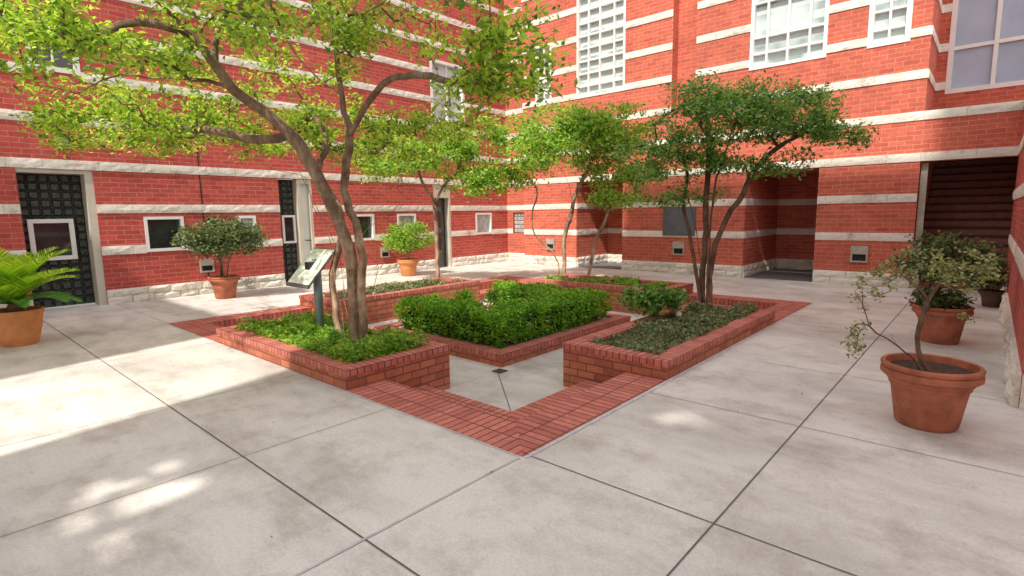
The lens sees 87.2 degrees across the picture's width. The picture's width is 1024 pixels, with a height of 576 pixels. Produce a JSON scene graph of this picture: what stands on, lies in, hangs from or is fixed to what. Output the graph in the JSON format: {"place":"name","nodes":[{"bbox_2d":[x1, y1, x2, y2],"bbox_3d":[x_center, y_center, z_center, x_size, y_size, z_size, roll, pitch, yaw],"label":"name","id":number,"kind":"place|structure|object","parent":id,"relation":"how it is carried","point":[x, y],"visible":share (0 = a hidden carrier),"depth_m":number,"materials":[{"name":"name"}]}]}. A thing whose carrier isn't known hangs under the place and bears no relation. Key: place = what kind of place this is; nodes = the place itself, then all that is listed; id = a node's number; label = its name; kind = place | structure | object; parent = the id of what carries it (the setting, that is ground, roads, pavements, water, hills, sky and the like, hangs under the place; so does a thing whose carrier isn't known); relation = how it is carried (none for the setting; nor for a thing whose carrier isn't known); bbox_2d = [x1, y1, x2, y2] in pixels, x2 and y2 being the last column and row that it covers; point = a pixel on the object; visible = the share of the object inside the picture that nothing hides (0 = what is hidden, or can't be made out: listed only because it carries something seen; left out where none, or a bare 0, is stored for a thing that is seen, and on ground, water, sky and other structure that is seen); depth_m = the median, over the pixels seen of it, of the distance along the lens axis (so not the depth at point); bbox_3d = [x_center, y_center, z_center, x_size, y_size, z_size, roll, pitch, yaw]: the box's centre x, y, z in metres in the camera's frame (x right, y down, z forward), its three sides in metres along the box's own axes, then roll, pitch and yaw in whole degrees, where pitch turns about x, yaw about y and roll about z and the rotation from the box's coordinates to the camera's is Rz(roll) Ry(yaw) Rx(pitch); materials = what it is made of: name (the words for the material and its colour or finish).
{"place":"outdoors","nodes":[
{"label":"outdoors","id":0,"kind":"place"},
{"bbox_2d":[0,0,507,308],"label":"brick building","id":1,"kind":"structure","parent":0,"point":[112,222],"depth_m":11.15,"materials":[{"name":"brick"}]},
{"bbox_2d":[26,219,77,260],"bbox_3d":[-8.111,-0.855,9.501,0.075,0.720,0.626,6,10,41],"label":"window","id":2,"kind":"structure","parent":1,"relation":"in","point":[43,234],"depth_m":9.50,"materials":[{"name":"white paint"}]},
{"bbox_2d":[23,23,80,74],"bbox_3d":[-7.802,-4.030,9.104,0.135,0.727,0.709,6,10,41],"label":"window","id":3,"kind":"structure","parent":1,"relation":"in","point":[61,63],"depth_m":9.20,"materials":[{"name":"grey glass"}]},
{"bbox_2d":[143,216,186,251],"bbox_3d":[-6.829,-1.066,10.570,0.135,0.670,0.681,6,10,41],"label":"window","id":4,"kind":"structure","parent":1,"relation":"in","point":[158,230],"depth_m":10.56,"materials":[{"name":"black glass"}]},
{"bbox_2d":[238,215,256,246],"bbox_3d":[-5.787,-1.241,11.735,0.135,0.670,0.378,6,10,41],"label":"window","id":5,"kind":"structure","parent":1,"relation":"in","point":[247,219],"depth_m":11.76,"materials":[{"name":"white paint"}]},
{"bbox_2d":[280,215,296,243],"bbox_3d":[-5.209,-1.372,12.554,0.065,0.650,0.320,6,10,41],"label":"window","id":6,"kind":"structure","parent":1,"relation":"in","point":[288,222],"depth_m":12.55,"materials":[{"name":"white paint"}]},
{"bbox_2d":[300,184,310,257],"bbox_3d":[-4.919,-1.303,12.826,0.152,2.310,0.250,6,10,41],"label":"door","id":7,"kind":"structure","parent":1,"relation":"in","point":[303,191],"depth_m":12.79,"materials":[{"name":"white paint"}]},
{"bbox_2d":[356,214,374,240],"bbox_3d":[-3.828,-1.571,13.927,0.135,0.670,0.557,6,10,41],"label":"window","id":8,"kind":"structure","parent":1,"relation":"in","point":[366,220],"depth_m":14.02,"materials":[{"name":"white paint"}]},
{"bbox_2d":[397,214,416,236],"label":"window","id":9,"kind":"structure","parent":1,"relation":"in","point":[400,217],"depth_m":14.91,"materials":[{"name":"white paint"}]},
{"bbox_2d":[435,198,445,266],"bbox_3d":[-2.210,-1.647,16.030,0.060,2.040,0.544,6,10,41],"label":"door","id":10,"kind":"structure","parent":1,"relation":"in","point":[440,205],"depth_m":16.11,"materials":[{"name":"grey glass"}]},
{"bbox_2d":[429,58,464,121],"bbox_3d":[-1.900,-5.654,15.629,0.135,1.700,1.300,6,10,41],"label":"window","id":11,"kind":"structure","parent":1,"relation":"in","point":[443,67],"depth_m":15.56,"materials":[{"name":"grey glass"}]},
{"bbox_2d":[476,213,491,233],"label":"window","id":12,"kind":"structure","parent":1,"relation":"in","point":[483,220],"depth_m":17.23,"materials":[{"name":"grey glass"}]},
{"bbox_2d":[368,299,646,410],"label":"sunken floor","id":13,"kind":"structure","parent":0,"point":[530,380],"depth_m":6.08,"materials":[{"name":"concrete"}]},
{"bbox_2d":[168,305,311,341],"bbox_3d":[-3.748,0.647,8.200,1.900,0.313,2.060,6,10,41],"label":"brick step","id":14,"kind":"object","parent":13,"relation":"on","point":[205,327],"visible":0.2,"depth_m":8.33,"materials":[{"name":"red brick"}]},
{"bbox_2d":[216,318,449,389],"bbox_3d":[-2.190,0.798,6.283,2.980,0.490,1.250,6,10,41],"label":"brick planter","id":15,"kind":"object","parent":13,"relation":"on","point":[426,364],"visible":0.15,"depth_m":5.45,"materials":[{"name":"brick"}]},
{"bbox_2d":[0,0,580,343],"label":"tree","id":16,"kind":"object","parent":15,"relation":"in","point":[197,122],"visible":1,"depth_m":5.41,"materials":[{"name":"green plant"}]},
{"bbox_2d":[286,248,335,335],"bbox_3d":[-2.331,0.109,6.312,0.520,1.132,0.390,6,10,41],"label":"interpretive sign","id":17,"kind":"object","parent":15,"relation":"on","point":[307,274],"visible":0.83,"depth_m":6.29,"materials":[{"name":"grey metal"}]},
{"bbox_2d":[235,311,430,362],"bbox_3d":[-2.194,0.511,6.244,2.746,0.347,1.015,6,10,41],"label":"ground cover","id":18,"kind":"object","parent":15,"relation":"on","point":[303,331],"visible":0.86,"depth_m":5.86,"materials":[{"name":"green plant"}]},
{"bbox_2d":[299,277,479,323],"bbox_3d":[-2.220,0.230,10.422,1.200,0.490,3.350,6,10,41],"label":"brick planter","id":19,"kind":"object","parent":13,"relation":"on","point":[381,306],"visible":0.43,"depth_m":9.58,"materials":[{"name":"brick"}]},
{"bbox_2d":[313,278,467,298],"bbox_3d":[-2.221,-0.031,10.389,0.930,0.231,3.074,6,10,41],"label":"ground cover","id":20,"kind":"object","parent":19,"relation":"in","point":[386,287],"visible":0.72,"depth_m":10.33,"materials":[{"name":"green plant"}]},
{"bbox_2d":[351,113,513,277],"bbox_3d":[-1.733,-1.879,11.720,3.397,3.688,2.335,2,8,22],"label":"tree","id":21,"kind":"object","parent":19,"relation":"in","point":[466,150],"visible":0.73,"depth_m":11.39,"materials":[{"name":"green plant"}]},
{"bbox_2d":[492,368,507,372],"bbox_3d":[-0.146,0.982,6.389,0.140,0.010,0.140,6,10,41],"label":"drain grate","id":22,"kind":"object","parent":13,"relation":"on","point":[499,370],"visible":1,"depth_m":6.38,"materials":[{"name":"black metal"}]},
{"bbox_2d":[374,302,630,366],"bbox_3d":[-0.087,0.614,8.580,2.680,0.170,3.140,6,10,41],"label":"brick planter","id":23,"kind":"object","parent":13,"relation":"on","point":[495,355],"visible":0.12,"depth_m":7.17,"materials":[{"name":"red brick"}]},
{"bbox_2d":[449,287,477,305],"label":"shrub","id":24,"kind":"object","parent":23,"relation":"on","point":[463,295],"visible":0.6,"depth_m":8.61,"materials":[{"name":"green plant"}]},
{"bbox_2d":[481,286,506,304],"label":"shrub","id":25,"kind":"object","parent":23,"relation":"on","point":[491,295],"visible":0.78,"depth_m":8.57,"materials":[{"name":"green plant"}]},
{"bbox_2d":[390,278,608,348],"bbox_3d":[-0.096,0.295,8.434,2.404,0.669,2.882,6,10,41],"label":"hedge","id":26,"kind":"object","parent":23,"relation":"in","point":[514,319],"visible":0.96,"depth_m":7.64,"materials":[{"name":"green plant"}]},
{"bbox_2d":[521,284,552,301],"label":"shrub","id":27,"kind":"object","parent":23,"relation":"on","point":[533,290],"visible":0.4,"depth_m":8.56,"materials":[{"name":"green plant"}]},
{"bbox_2d":[346,372,665,456],"bbox_3d":[-0.026,1.042,4.931,2.080,0.313,2.060,6,10,41],"label":"brick step","id":28,"kind":"object","parent":13,"relation":"on","point":[528,428],"visible":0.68,"depth_m":4.37,"materials":[{"name":"red brick"}]},
{"bbox_2d":[478,276,534,299],"bbox_3d":[-0.152,0.041,12.223,1.900,0.313,2.100,6,10,41],"label":"brick step","id":29,"kind":"object","parent":13,"relation":"on","point":[485,283],"visible":0.12,"depth_m":12.71,"materials":[{"name":"red brick"}]},
{"bbox_2d":[532,274,693,315],"bbox_3d":[1.964,0.101,10.914,3.000,0.490,1.250,6,10,41],"label":"brick planter","id":30,"kind":"object","parent":13,"relation":"on","point":[610,304],"visible":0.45,"depth_m":10.30,"materials":[{"name":"brick"}]},
{"bbox_2d":[471,94,663,274],"bbox_3d":[1.231,-2.201,12.159,4.381,4.121,2.800,-3,8,-18],"label":"tree","id":31,"kind":"object","parent":30,"relation":"in","point":[578,127],"visible":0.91,"depth_m":11.63,"materials":[{"name":"green plant"}]},
{"bbox_2d":[544,273,668,286],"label":"ground cover","id":32,"kind":"object","parent":30,"relation":"in","point":[620,280],"visible":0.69,"depth_m":10.68,"materials":[{"name":"green plant"}]},
{"bbox_2d":[603,278,615,282],"bbox_3d":[1.918,-0.141,10.591,0.200,0.080,0.140,6,10,41],"label":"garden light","id":33,"kind":"object","parent":30,"relation":"on","point":[610,279],"visible":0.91,"depth_m":10.55,"materials":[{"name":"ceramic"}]},
{"bbox_2d":[579,160,660,274],"bbox_3d":[2.392,-1.499,11.949,1.850,2.762,1.200,1,8,13],"label":"tree","id":34,"kind":"object","parent":30,"relation":"in","point":[608,197],"visible":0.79,"depth_m":11.73,"materials":[{"name":"green plant"}]},
{"bbox_2d":[562,302,775,386],"bbox_3d":[2.098,0.688,6.630,1.190,0.490,3.350,6,10,41],"label":"brick planter","id":35,"kind":"object","parent":13,"relation":"on","point":[584,358],"visible":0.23,"depth_m":5.61,"materials":[{"name":"brick"}]},
{"bbox_2d":[613,283,691,316],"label":"shrub","id":36,"kind":"object","parent":35,"relation":"on","point":[650,300],"visible":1,"depth_m":6.91,"materials":[{"name":"green plant"}]},
{"bbox_2d":[588,300,758,354],"bbox_3d":[2.092,0.424,6.593,0.932,0.241,3.084,6,10,41],"label":"ground cover","id":37,"kind":"object","parent":35,"relation":"in","point":[697,319],"visible":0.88,"depth_m":6.41,"materials":[{"name":"green plant"}]},
{"bbox_2d":[605,67,879,303],"bbox_3d":[3.400,-1.412,8.103,3.864,3.608,2.411,2,8,17],"label":"tree","id":38,"kind":"object","parent":35,"relation":"in","point":[725,103],"visible":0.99,"depth_m":7.80,"materials":[{"name":"green plant"}]},
{"bbox_2d":[683,292,810,322],"bbox_3d":[3.578,0.437,8.947,2.060,0.313,2.100,6,10,41],"label":"brick step","id":39,"kind":"object","parent":13,"relation":"on","point":[784,308],"visible":0.23,"depth_m":9.20,"materials":[{"name":"red brick"}]},
{"bbox_2d":[0,261,1023,575],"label":"pavement","id":40,"kind":"structure","parent":0,"point":[820,493],"depth_m":3.33,"materials":[{"name":"concrete"}]},
{"bbox_2d":[0,246,83,346],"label":"potted plant","id":41,"kind":"object","parent":40,"relation":"on","point":[21,321],"visible":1,"depth_m":6.68,"materials":[{"name":"green plant"}]},
{"bbox_2d":[170,214,271,298],"bbox_3d":[-5.557,-0.624,10.486,1.717,1.640,1.709,6,10,41],"label":"potted plant","id":42,"kind":"object","parent":40,"relation":"on","point":[217,236],"visible":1,"depth_m":10.24,"materials":[{"name":"green plant"}]},
{"bbox_2d":[378,219,434,275],"bbox_3d":[-2.674,-1.041,13.897,1.441,1.454,1.454,6,10,41],"label":"potted plant","id":43,"kind":"object","parent":40,"relation":"on","point":[400,238],"visible":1,"depth_m":13.72,"materials":[{"name":"green plant"}]},
{"bbox_2d":[169,303,813,575],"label":"pavement caulk","id":44,"kind":"object","parent":40,"relation":"on","point":[360,540],"visible":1,"depth_m":3.62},
{"bbox_2d":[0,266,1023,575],"bbox_3d":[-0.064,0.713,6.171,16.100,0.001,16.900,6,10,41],"label":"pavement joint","id":45,"kind":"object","parent":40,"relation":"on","point":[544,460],"visible":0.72,"depth_m":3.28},
{"bbox_2d":[839,245,1006,432],"bbox_3d":[2.873,0.337,3.855,0.996,1.299,0.616,2,8,22],"label":"potted plant","id":46,"kind":"object","parent":40,"relation":"on","point":[930,392],"visible":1,"depth_m":3.75,"materials":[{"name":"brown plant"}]},
{"bbox_2d":[885,230,1008,344],"bbox_3d":[4.942,-0.020,6.211,1.137,1.305,0.784,-1,8,-3],"label":"potted plant","id":47,"kind":"object","parent":40,"relation":"on","point":[939,330],"visible":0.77,"depth_m":6.08,"materials":[{"name":"green plant"}]},
{"bbox_2d":[957,257,1009,307],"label":"potted plant","id":48,"kind":"object","parent":40,"relation":"on","point":[991,296],"visible":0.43,"depth_m":8.32,"materials":[{"name":"green plant"}]},
{"bbox_2d":[998,102,1023,409],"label":"brick building","id":49,"kind":"structure","parent":40,"relation":"on","point":[1011,312],"depth_m":5.86,"materials":[{"name":"stone"}]},
{"bbox_2d":[504,0,1023,289],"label":"brick building","id":50,"kind":"structure","parent":0,"point":[934,89],"depth_m":11.67,"materials":[{"name":"brick"}]},
{"bbox_2d":[535,43,551,106],"bbox_3d":[0.965,-6.226,15.778,0.600,1.690,0.175,6,10,41],"label":"window","id":51,"kind":"structure","parent":50,"relation":"in","point":[548,97],"depth_m":15.81,"materials":[{"name":"white paint"}]},
{"bbox_2d":[576,0,625,98],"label":"window","id":52,"kind":"structure","parent":50,"relation":"in","point":[601,31],"depth_m":14.50,"materials":[{"name":"white paint"}]},
{"bbox_2d":[749,0,829,70],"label":"window","id":53,"kind":"structure","parent":50,"relation":"in","point":[783,32],"depth_m":11.52,"materials":[{"name":"white glass"}]},
{"bbox_2d":[867,0,913,48],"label":"window","id":54,"kind":"structure","parent":50,"relation":"in","point":[890,21],"depth_m":10.34,"materials":[{"name":"white paint"}]},
{"bbox_2d":[945,0,1023,93],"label":"window","id":55,"kind":"structure","parent":50,"relation":"in","point":[986,50],"depth_m":10.65,"materials":[{"name":"grey glass"}]}
]}

